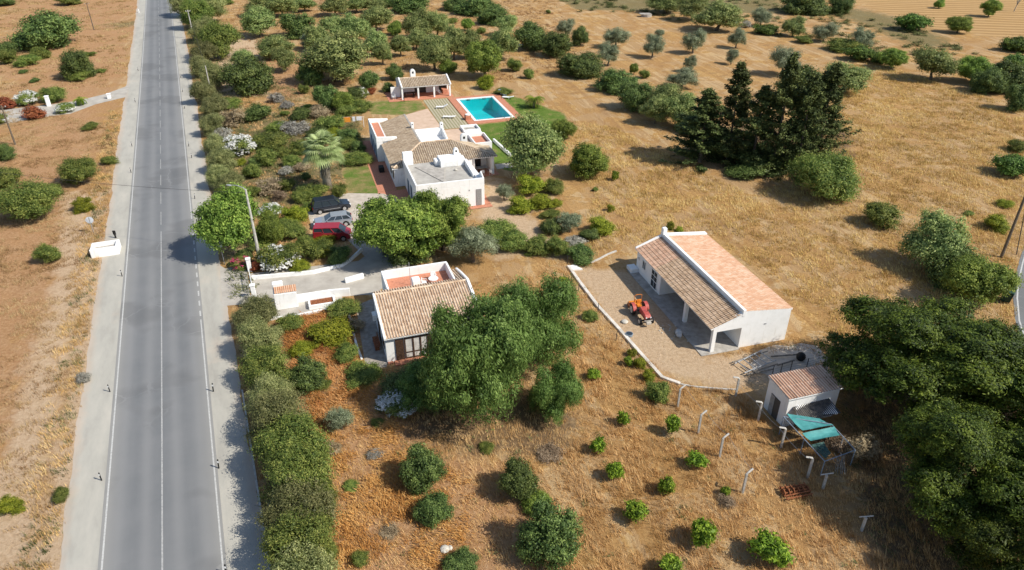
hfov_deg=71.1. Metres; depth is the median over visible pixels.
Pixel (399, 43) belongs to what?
orchard tree
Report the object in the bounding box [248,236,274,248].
shrub
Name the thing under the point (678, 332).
sacks
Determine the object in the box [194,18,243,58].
hedge shrub
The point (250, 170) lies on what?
shrub
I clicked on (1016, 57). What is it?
shrub
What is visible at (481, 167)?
porch table
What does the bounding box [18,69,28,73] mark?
shrub
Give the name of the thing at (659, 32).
olive tree
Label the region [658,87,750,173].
cypress tree
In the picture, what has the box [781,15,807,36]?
orchard tree
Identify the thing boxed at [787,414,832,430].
tarpaulin
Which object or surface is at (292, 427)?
hedge shrub
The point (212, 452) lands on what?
edge line
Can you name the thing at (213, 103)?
hedge shrub
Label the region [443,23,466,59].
orchard tree
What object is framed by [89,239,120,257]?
culvert head
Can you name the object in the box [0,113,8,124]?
oleander
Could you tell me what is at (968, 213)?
shrub
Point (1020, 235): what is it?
lattice brace
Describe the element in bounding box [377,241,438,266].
carob tree
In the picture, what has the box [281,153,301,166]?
shrub
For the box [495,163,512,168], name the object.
garden path
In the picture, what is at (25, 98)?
oleander
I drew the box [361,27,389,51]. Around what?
orchard tree
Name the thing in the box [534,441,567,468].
dry shrub
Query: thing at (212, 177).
hedge shrub
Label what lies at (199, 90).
hedge shrub
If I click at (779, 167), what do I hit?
shrub
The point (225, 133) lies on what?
grey shrub
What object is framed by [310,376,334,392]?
shrub
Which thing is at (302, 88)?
shrub
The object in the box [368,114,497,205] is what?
villa
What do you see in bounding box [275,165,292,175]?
grey shrub
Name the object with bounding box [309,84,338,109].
carob tree
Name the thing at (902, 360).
pine tree
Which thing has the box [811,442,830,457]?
shade net
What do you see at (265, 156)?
shrub
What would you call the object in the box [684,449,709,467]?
citrus tree
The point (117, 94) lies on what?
side track
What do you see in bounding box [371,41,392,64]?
orchard tree
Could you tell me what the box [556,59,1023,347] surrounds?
field grass
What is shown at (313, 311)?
wall
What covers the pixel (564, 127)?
leafy tree
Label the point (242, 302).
grey shrub
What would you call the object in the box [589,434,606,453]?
citrus tree
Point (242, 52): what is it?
orchard tree
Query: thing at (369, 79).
carob tree
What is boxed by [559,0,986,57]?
scrub
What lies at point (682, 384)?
kerb wall
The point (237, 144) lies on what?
oleander
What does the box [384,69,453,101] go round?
pool pavilion
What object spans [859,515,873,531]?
concrete post
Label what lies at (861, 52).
shrub
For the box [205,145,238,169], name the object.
hedge shrub
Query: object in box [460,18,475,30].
leafy tree
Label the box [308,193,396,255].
parking yard
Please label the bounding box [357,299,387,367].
paved path
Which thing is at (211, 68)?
hedge shrub
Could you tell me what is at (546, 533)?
carob tree
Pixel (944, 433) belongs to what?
pine tree
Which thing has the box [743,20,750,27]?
grey shrub
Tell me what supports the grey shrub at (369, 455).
on the ground at (612, 284)
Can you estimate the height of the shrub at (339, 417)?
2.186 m
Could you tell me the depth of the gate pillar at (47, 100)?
129.17 m
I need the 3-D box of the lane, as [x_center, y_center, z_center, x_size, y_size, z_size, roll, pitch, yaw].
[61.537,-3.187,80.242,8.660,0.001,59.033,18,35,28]
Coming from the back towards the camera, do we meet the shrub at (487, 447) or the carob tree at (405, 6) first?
the carob tree at (405, 6)
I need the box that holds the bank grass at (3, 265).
[0,108,117,569]
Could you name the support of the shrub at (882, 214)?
on the ground at (612, 284)
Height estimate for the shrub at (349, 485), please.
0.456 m
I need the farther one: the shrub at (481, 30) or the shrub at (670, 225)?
the shrub at (481, 30)
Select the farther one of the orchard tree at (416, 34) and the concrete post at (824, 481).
the orchard tree at (416, 34)
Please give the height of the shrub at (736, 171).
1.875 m
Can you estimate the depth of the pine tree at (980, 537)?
41.52 m
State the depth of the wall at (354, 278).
75.44 m
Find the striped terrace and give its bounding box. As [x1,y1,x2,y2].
[423,98,467,128]
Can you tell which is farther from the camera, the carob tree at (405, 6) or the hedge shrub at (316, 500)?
the carob tree at (405, 6)
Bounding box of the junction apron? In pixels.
[220,266,249,305]
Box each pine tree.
[814,291,1023,424]
[887,397,1023,542]
[926,319,1023,448]
[934,469,1023,569]
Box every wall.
[251,247,362,279]
[271,308,327,319]
[297,288,349,302]
[344,273,363,282]
[493,138,510,154]
[567,265,680,384]
[590,250,616,263]
[680,383,735,390]
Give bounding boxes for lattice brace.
[1016,216,1023,254]
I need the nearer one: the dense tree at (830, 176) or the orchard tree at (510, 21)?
the dense tree at (830, 176)
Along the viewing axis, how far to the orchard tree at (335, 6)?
203.25 m
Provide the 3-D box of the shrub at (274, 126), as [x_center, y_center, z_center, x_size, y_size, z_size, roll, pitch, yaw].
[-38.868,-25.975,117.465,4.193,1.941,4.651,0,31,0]
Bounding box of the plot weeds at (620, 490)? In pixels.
[315,262,905,569]
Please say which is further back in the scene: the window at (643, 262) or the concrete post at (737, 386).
the window at (643, 262)
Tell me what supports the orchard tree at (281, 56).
on the ground at (612, 284)
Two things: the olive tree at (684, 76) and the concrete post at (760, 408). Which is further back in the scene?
the olive tree at (684, 76)
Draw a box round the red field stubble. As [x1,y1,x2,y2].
[0,0,132,93]
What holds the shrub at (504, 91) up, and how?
on the ground at (612, 284)
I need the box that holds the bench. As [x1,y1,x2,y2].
[372,332,379,350]
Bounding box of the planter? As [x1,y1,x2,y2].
[308,295,334,309]
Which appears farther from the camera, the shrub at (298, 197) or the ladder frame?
the shrub at (298, 197)
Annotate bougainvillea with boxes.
[229,254,253,272]
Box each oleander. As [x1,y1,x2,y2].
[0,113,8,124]
[12,89,40,104]
[53,102,75,113]
[222,133,256,157]
[253,240,305,273]
[257,202,283,214]
[359,87,369,98]
[370,386,420,418]
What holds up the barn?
on the ground at (612, 284)
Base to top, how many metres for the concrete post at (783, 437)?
2.115 m
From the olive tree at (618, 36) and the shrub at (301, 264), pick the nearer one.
the shrub at (301, 264)
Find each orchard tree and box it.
[230,48,254,63]
[238,4,279,36]
[240,0,278,12]
[254,34,295,58]
[261,0,300,14]
[270,44,296,71]
[290,29,373,81]
[295,0,316,11]
[303,24,331,48]
[317,0,349,15]
[317,13,345,37]
[338,11,370,39]
[346,0,366,12]
[358,5,395,30]
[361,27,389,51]
[364,0,387,8]
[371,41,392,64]
[388,34,411,56]
[399,7,433,34]
[406,27,426,49]
[414,31,452,70]
[422,10,450,35]
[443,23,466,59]
[460,28,482,54]
[486,26,519,60]
[493,14,517,31]
[498,110,569,177]
[638,93,668,123]
[643,0,680,13]
[646,82,681,101]
[661,90,698,122]
[676,0,709,20]
[688,0,747,30]
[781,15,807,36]
[822,60,874,93]
[895,206,974,266]
[911,45,962,80]
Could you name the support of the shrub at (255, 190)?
on the ground at (612, 284)
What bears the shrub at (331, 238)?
on the ground at (612, 284)
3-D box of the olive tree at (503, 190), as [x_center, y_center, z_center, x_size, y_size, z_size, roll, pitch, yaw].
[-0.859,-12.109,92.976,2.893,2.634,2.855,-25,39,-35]
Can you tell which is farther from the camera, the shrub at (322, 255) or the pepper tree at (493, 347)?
the shrub at (322, 255)
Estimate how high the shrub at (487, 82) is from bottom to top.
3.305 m
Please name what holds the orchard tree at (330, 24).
on the ground at (612, 284)
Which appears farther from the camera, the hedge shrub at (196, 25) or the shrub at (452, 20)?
the shrub at (452, 20)
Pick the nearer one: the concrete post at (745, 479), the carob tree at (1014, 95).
the concrete post at (745, 479)
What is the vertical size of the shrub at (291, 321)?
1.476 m
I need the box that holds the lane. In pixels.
[1013,248,1023,336]
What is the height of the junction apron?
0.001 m
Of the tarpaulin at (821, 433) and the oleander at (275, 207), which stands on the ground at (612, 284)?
the oleander at (275, 207)
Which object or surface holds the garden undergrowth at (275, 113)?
on the ground at (612, 284)
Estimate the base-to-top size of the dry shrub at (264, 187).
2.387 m
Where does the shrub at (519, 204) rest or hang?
on the ground at (612, 284)
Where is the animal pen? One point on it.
(822, 408)
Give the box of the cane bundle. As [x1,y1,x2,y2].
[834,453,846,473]
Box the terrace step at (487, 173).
[476,168,498,203]
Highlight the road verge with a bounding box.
[59,0,268,569]
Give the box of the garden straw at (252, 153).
[220,96,362,266]
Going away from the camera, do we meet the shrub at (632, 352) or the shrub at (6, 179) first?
the shrub at (632, 352)
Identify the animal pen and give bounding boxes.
[779,398,855,475]
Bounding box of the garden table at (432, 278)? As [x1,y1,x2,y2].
[428,276,437,280]
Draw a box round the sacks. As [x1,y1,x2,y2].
[675,329,681,336]
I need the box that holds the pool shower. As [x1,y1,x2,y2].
[464,113,470,119]
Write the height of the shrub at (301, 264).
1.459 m
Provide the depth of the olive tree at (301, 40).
168.78 m
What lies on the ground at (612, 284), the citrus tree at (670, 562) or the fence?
the citrus tree at (670, 562)
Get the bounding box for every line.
[101,0,146,569]
[161,231,162,569]
[170,4,191,218]
[200,319,223,569]
[1016,258,1023,333]
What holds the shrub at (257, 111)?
on the ground at (612, 284)
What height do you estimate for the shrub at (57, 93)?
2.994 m
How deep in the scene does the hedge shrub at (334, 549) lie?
44.71 m
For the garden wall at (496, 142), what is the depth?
110.76 m
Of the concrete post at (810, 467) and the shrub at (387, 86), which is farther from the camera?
the shrub at (387, 86)
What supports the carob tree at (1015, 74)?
on the ground at (612, 284)
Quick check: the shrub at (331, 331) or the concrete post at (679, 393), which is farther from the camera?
the shrub at (331, 331)
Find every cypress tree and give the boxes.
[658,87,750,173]
[695,60,752,165]
[718,84,783,170]
[745,52,806,174]
[768,72,830,181]
[799,61,863,156]
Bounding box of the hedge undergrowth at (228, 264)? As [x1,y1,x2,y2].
[185,23,275,560]
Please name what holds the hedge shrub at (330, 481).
on the ground at (612, 284)
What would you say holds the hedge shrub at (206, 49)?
on the ground at (612, 284)
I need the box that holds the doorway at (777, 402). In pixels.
[771,393,780,419]
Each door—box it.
[377,318,381,342]
[476,189,481,204]
[650,268,657,291]
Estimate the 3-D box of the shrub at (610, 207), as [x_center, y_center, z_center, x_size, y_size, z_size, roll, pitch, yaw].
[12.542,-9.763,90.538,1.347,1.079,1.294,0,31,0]
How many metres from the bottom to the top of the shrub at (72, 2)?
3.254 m
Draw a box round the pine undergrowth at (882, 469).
[838,387,1018,569]
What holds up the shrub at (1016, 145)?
on the ground at (612, 284)
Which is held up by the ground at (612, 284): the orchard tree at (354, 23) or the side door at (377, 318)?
the orchard tree at (354, 23)
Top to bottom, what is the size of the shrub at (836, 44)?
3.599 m
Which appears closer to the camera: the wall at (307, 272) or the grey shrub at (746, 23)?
the wall at (307, 272)
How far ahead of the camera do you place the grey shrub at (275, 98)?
131.18 m
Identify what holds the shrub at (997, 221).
on the ground at (612, 284)
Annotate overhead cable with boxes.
[0,172,243,192]
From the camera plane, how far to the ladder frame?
62.77 m
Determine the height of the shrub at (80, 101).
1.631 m
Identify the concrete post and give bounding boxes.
[677,384,685,406]
[697,410,706,433]
[718,433,728,457]
[733,376,739,395]
[741,468,753,492]
[756,400,762,420]
[779,426,786,447]
[806,456,813,476]
[821,472,833,488]
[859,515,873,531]
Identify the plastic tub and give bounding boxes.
[626,331,632,337]
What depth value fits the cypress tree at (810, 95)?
96.85 m
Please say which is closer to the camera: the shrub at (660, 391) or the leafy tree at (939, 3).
the shrub at (660, 391)
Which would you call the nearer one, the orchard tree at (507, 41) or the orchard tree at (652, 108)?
the orchard tree at (652, 108)
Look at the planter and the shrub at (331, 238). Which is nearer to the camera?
the planter
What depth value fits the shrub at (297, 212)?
86.73 m
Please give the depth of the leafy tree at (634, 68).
148.20 m
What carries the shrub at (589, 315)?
on the ground at (612, 284)
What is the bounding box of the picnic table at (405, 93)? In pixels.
[403,91,415,96]
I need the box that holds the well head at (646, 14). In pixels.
[639,13,651,16]
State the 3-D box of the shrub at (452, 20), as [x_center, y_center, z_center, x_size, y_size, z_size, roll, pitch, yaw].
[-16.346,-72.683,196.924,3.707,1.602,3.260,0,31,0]
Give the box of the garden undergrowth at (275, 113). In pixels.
[210,55,363,186]
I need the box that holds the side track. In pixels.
[0,85,129,124]
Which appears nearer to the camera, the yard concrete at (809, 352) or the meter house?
the yard concrete at (809, 352)
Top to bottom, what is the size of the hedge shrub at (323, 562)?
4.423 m
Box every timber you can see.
[732,350,767,362]
[746,368,772,374]
[755,363,777,371]
[771,354,795,356]
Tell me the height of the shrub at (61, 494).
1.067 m
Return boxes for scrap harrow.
[778,482,812,500]
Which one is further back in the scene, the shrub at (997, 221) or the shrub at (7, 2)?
the shrub at (7, 2)
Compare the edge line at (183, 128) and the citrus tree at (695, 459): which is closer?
the citrus tree at (695, 459)
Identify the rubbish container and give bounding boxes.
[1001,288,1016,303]
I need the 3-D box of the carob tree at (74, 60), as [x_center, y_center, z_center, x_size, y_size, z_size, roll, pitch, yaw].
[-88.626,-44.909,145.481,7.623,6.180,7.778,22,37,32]
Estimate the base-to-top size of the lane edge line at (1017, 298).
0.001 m
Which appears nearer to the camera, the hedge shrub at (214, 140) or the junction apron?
the junction apron
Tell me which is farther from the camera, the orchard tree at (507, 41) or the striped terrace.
the orchard tree at (507, 41)
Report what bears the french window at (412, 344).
in the cottage
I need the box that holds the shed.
[763,364,843,426]
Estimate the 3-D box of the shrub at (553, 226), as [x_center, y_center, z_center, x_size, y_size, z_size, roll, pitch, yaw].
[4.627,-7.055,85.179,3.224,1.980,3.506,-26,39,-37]
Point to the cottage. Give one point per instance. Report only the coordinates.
(405, 299)
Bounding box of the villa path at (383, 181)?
[362,141,396,191]
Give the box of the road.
[98,0,226,569]
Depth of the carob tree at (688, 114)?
116.54 m
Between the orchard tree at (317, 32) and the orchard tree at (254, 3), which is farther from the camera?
the orchard tree at (254, 3)
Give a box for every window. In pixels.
[404,334,427,358]
[475,158,480,166]
[642,260,645,270]
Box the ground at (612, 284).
[0,0,1023,569]
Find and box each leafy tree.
[188,180,263,255]
[252,209,285,243]
[329,90,355,108]
[347,190,445,258]
[385,20,401,35]
[412,188,472,250]
[436,59,458,73]
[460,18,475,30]
[462,38,503,75]
[519,488,552,516]
[550,119,577,138]
[565,140,610,179]
[629,63,638,72]
[875,47,910,68]
[933,0,944,7]
[934,252,1023,304]
[945,15,973,32]
[955,55,994,82]
[979,0,1004,16]
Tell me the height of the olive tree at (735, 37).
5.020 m
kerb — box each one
[241,389,270,569]
[348,314,362,359]
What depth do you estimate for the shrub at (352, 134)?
112.63 m
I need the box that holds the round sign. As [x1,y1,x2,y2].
[85,217,93,232]
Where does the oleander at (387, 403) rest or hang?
on the ground at (612, 284)
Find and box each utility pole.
[0,105,15,144]
[84,3,94,29]
[1000,197,1023,257]
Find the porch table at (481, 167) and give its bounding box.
[475,165,488,170]
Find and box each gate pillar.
[43,95,50,106]
[245,257,251,271]
[249,283,256,295]
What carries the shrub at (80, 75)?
on the ground at (612, 284)
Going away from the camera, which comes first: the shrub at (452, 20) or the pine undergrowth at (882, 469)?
the pine undergrowth at (882, 469)
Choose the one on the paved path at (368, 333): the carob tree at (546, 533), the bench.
the bench
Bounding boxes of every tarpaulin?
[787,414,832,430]
[803,426,838,440]
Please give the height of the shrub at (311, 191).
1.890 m
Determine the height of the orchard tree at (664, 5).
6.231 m
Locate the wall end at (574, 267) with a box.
[570,264,582,270]
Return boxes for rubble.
[655,321,702,342]
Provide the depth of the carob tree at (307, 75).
140.94 m
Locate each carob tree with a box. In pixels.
[3,8,83,50]
[55,48,97,77]
[216,53,280,96]
[277,12,316,39]
[286,352,328,395]
[293,58,325,85]
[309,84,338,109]
[357,70,379,88]
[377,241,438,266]
[383,63,403,80]
[386,0,431,14]
[396,441,449,498]
[411,488,457,535]
[440,0,463,11]
[441,545,480,569]
[451,0,503,16]
[473,4,510,26]
[495,454,543,501]
[511,20,545,51]
[512,493,589,569]
[537,30,573,58]
[554,50,605,80]
[571,24,589,46]
[591,67,639,95]
[616,79,654,112]
[672,110,701,129]
[771,64,824,96]
[779,0,834,16]
[826,0,855,13]
[920,242,1001,296]
[967,65,1012,94]
[989,55,1023,93]
[1003,83,1023,112]
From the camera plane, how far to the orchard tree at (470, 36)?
158.24 m
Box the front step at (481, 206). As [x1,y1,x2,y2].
[470,204,491,208]
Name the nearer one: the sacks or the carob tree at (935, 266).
the sacks
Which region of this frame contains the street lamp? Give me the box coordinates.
[226,184,258,252]
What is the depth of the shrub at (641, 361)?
62.27 m
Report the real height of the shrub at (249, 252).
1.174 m
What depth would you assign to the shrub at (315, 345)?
64.77 m
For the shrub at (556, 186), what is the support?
on the ground at (612, 284)
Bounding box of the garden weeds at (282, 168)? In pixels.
[220,113,363,245]
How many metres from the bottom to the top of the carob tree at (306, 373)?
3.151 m
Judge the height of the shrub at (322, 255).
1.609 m
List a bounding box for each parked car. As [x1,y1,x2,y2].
[310,195,350,214]
[313,210,352,225]
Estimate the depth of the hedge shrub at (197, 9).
185.84 m
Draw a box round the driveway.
[248,247,409,301]
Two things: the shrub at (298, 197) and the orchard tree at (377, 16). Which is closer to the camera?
the shrub at (298, 197)
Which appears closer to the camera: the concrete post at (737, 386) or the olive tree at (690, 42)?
the concrete post at (737, 386)
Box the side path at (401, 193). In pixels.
[378,189,409,201]
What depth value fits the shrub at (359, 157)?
104.32 m
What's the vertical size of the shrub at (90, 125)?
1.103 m
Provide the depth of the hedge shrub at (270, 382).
56.69 m
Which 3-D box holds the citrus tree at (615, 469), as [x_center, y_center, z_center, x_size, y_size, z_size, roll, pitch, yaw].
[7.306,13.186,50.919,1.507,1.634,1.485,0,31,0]
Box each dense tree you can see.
[0,174,66,220]
[55,154,100,184]
[784,148,868,202]
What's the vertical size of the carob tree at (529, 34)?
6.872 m
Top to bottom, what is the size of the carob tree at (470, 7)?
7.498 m
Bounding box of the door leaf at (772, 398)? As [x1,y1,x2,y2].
[767,393,774,414]
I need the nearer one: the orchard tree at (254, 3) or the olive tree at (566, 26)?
the olive tree at (566, 26)
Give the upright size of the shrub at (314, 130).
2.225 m
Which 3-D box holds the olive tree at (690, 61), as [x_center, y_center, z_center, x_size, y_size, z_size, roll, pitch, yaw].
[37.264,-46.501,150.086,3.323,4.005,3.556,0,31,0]
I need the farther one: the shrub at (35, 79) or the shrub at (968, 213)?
the shrub at (35, 79)
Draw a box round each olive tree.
[300,34,308,47]
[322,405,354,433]
[446,220,501,262]
[494,183,515,200]
[554,211,582,232]
[555,18,576,34]
[596,41,622,65]
[602,26,632,44]
[642,32,665,57]
[654,29,664,37]
[665,66,700,88]
[679,28,708,53]
[682,55,697,68]
[725,48,738,64]
[726,26,748,47]
[750,6,773,24]
[766,44,803,73]
[810,21,840,41]
[851,27,879,46]
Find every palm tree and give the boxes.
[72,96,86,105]
[300,129,345,190]
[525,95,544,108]
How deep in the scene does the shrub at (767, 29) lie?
183.04 m
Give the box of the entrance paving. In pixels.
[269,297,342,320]
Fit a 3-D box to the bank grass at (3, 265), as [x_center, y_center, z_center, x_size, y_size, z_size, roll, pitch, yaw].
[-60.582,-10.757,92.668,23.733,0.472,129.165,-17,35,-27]
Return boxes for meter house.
[272,280,298,309]
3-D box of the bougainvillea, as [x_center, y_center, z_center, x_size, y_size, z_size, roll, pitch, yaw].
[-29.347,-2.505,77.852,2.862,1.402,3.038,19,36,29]
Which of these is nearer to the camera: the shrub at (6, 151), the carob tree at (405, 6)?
the shrub at (6, 151)
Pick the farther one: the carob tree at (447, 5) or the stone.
the carob tree at (447, 5)
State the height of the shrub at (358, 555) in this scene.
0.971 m
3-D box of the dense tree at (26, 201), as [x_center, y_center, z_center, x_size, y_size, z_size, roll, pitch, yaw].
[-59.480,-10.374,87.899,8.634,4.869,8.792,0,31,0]
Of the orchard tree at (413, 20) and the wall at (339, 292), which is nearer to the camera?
the wall at (339, 292)
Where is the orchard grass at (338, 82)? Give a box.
[219,0,601,104]
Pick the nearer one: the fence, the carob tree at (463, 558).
the carob tree at (463, 558)
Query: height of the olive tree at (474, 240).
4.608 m
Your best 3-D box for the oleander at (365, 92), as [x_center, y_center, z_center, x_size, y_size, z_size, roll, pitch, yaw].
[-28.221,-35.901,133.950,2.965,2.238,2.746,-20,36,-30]
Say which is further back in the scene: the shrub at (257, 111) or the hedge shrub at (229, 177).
the shrub at (257, 111)
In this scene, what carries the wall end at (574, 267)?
on the ground at (612, 284)
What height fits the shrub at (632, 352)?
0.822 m
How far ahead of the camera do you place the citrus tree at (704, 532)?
45.43 m
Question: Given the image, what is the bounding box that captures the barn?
[627,227,792,355]
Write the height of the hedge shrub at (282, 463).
4.858 m
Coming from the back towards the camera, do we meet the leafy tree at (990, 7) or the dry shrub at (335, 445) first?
the leafy tree at (990, 7)
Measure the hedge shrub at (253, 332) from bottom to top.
3.976 m
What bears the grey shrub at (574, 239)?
on the ground at (612, 284)
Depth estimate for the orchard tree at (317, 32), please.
165.31 m
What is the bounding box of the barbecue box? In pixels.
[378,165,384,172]
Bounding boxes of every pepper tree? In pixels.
[393,356,471,416]
[412,285,540,437]
[488,270,584,370]
[526,355,585,425]
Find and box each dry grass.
[551,334,940,569]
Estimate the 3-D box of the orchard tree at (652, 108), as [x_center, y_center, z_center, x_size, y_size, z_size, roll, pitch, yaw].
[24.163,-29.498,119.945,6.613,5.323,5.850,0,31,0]
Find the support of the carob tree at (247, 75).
on the ground at (612, 284)
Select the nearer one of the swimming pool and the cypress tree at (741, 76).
the cypress tree at (741, 76)
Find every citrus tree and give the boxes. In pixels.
[587,367,602,378]
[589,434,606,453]
[604,460,624,478]
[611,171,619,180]
[616,410,630,424]
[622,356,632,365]
[622,499,652,523]
[656,552,685,569]
[657,474,675,495]
[662,414,682,433]
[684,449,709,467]
[689,514,720,547]
[720,486,730,495]
[746,527,796,567]
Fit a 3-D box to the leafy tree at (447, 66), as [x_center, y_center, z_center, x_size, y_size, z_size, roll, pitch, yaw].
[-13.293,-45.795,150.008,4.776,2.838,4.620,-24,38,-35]
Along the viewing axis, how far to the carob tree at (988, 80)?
135.50 m
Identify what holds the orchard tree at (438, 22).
on the ground at (612, 284)
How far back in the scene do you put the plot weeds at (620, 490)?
52.51 m
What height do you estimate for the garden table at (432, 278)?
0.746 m
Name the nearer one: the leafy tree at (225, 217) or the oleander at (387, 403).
the oleander at (387, 403)
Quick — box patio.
[406,109,439,129]
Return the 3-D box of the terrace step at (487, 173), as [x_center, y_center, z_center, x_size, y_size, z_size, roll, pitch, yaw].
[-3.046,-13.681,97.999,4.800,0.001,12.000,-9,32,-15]
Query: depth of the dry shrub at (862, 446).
52.54 m
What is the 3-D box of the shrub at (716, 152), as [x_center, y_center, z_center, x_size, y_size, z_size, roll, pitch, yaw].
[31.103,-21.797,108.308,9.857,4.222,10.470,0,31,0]
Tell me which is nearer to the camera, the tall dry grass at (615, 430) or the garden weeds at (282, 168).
the tall dry grass at (615, 430)
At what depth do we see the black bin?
63.17 m
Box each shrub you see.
[0,0,15,5]
[0,41,19,51]
[0,47,18,64]
[0,95,16,108]
[0,141,17,161]
[0,166,29,190]
[0,493,26,517]
[11,54,41,67]
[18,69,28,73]
[19,104,46,118]
[28,46,52,59]
[29,77,39,82]
[29,242,63,262]
[33,84,68,104]
[46,182,66,195]
[50,485,69,503]
[52,0,85,4]
[61,69,91,81]
[69,195,98,214]
[74,372,91,382]
[81,120,100,130]
[85,51,97,55]
[96,68,106,72]
[98,156,119,163]
[167,0,184,13]
[176,0,216,27]
[185,80,216,100]
[187,15,218,39]
[187,54,213,75]
[189,38,219,59]
[193,0,228,20]
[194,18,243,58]
[197,61,225,87]
[198,91,229,115]
[198,111,226,136]
[200,132,227,152]
[204,163,230,188]
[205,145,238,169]
[212,127,232,137]
[216,169,244,188]
[218,106,246,127]
[224,96,242,109]
[229,292,279,325]
[234,247,255,256]
[234,315,284,355]
[234,341,291,389]
[236,158,246,165]
[239,295,252,305]
[241,101,273,123]
[241,163,262,177]
[242,369,298,414]
[242,387,316,447]
[244,186,260,196]
[246,406,339,472]
[247,156,264,166]
[248,131,295,150]
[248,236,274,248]
[249,261,261,271]
[250,467,344,549]
[253,147,278,166]
[253,176,289,195]
[254,503,339,569]
[257,437,339,510]
[263,120,284,132]
[263,534,344,569]
[267,92,284,102]
[270,190,287,202]
[274,312,306,331]
[275,146,290,156]
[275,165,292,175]
[277,178,295,189]
[278,110,289,115]
[278,120,311,135]
[278,203,312,222]
[279,100,294,108]
[280,218,308,237]
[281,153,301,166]
[286,339,313,357]
[287,138,305,155]
[288,256,311,271]
[290,106,311,119]
[290,163,310,171]
[291,182,328,204]
[292,191,307,203]
[294,235,313,248]
[297,83,310,93]
[300,236,335,262]
[301,172,311,179]
[301,201,311,211]
[303,124,327,137]
[304,313,358,351]
[308,341,320,349]
[309,104,334,118]
[310,245,331,258]
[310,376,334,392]
[311,114,344,128]
[313,235,337,245]
[314,476,341,508]
[322,536,339,558]
[323,297,363,320]
[325,438,343,456]
[327,126,341,139]
[327,243,351,267]
[329,183,347,196]
[332,340,358,363]
[334,104,356,117]
[335,127,361,140]
[335,136,354,149]
[337,150,374,166]
[340,478,359,494]
[343,358,385,391]
[345,85,362,99]
[346,98,377,113]
[346,318,367,332]
[350,548,368,568]
[351,140,366,150]
[365,447,384,459]
[368,87,376,93]
[370,418,385,427]
[375,365,414,394]
[377,520,402,542]
[381,82,393,91]
[447,18,457,23]
[474,216,516,243]
[475,73,495,90]
[476,27,485,33]
[479,440,494,455]
[493,86,514,93]
[495,228,529,252]
[505,58,522,70]
[505,194,534,214]
[515,173,547,194]
[517,233,552,256]
[522,69,533,78]
[527,193,554,208]
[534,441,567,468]
[538,216,562,235]
[539,208,560,218]
[542,177,564,194]
[545,234,569,256]
[548,199,563,208]
[565,235,588,245]
[565,242,597,266]
[578,228,600,239]
[580,308,599,322]
[588,215,618,236]
[606,204,615,211]
[627,348,637,356]
[632,356,645,369]
[638,70,650,77]
[642,368,655,381]
[642,380,671,404]
[666,221,674,230]
[674,226,683,231]
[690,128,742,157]
[714,493,737,509]
[723,162,767,180]
[735,143,795,179]
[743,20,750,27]
[750,23,778,35]
[794,35,814,43]
[815,431,850,453]
[821,36,864,53]
[840,45,881,60]
[841,430,887,462]
[860,200,903,232]
[869,53,882,63]
[891,13,934,30]
[963,210,974,216]
[982,213,1010,234]
[987,152,1023,176]
[995,198,1015,208]
[996,36,1023,52]
[1002,52,1023,65]
[1005,138,1023,152]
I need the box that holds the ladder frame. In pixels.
[734,350,775,372]
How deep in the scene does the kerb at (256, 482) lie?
52.05 m
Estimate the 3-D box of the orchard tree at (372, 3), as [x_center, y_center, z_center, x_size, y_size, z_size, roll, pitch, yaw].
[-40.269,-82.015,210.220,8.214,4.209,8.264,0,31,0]
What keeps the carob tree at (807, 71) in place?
on the ground at (612, 284)
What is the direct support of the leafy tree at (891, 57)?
on the ground at (612, 284)
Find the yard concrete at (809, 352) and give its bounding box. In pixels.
[751,343,827,375]
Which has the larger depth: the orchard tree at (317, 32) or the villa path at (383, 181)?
the orchard tree at (317, 32)
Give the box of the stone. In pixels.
[440,545,452,553]
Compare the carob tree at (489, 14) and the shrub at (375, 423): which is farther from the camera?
the carob tree at (489, 14)
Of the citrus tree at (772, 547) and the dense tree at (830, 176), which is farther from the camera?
the dense tree at (830, 176)
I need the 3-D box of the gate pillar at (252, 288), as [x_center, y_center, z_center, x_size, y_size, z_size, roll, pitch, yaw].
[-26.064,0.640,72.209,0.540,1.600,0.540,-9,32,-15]
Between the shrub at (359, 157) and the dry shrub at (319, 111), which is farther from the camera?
the dry shrub at (319, 111)
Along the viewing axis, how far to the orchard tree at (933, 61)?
141.83 m
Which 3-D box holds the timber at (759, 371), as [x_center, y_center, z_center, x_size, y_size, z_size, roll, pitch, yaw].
[21.309,7.478,61.684,2.533,0.252,0.145,-8,31,-13]
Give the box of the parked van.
[312,222,351,240]
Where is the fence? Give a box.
[772,352,833,374]
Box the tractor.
[627,294,653,324]
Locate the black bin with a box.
[796,352,805,360]
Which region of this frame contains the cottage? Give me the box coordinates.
[371,261,474,365]
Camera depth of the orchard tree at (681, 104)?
116.84 m
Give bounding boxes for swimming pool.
[448,94,521,123]
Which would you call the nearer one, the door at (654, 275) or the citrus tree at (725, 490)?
the citrus tree at (725, 490)
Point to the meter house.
(285, 296)

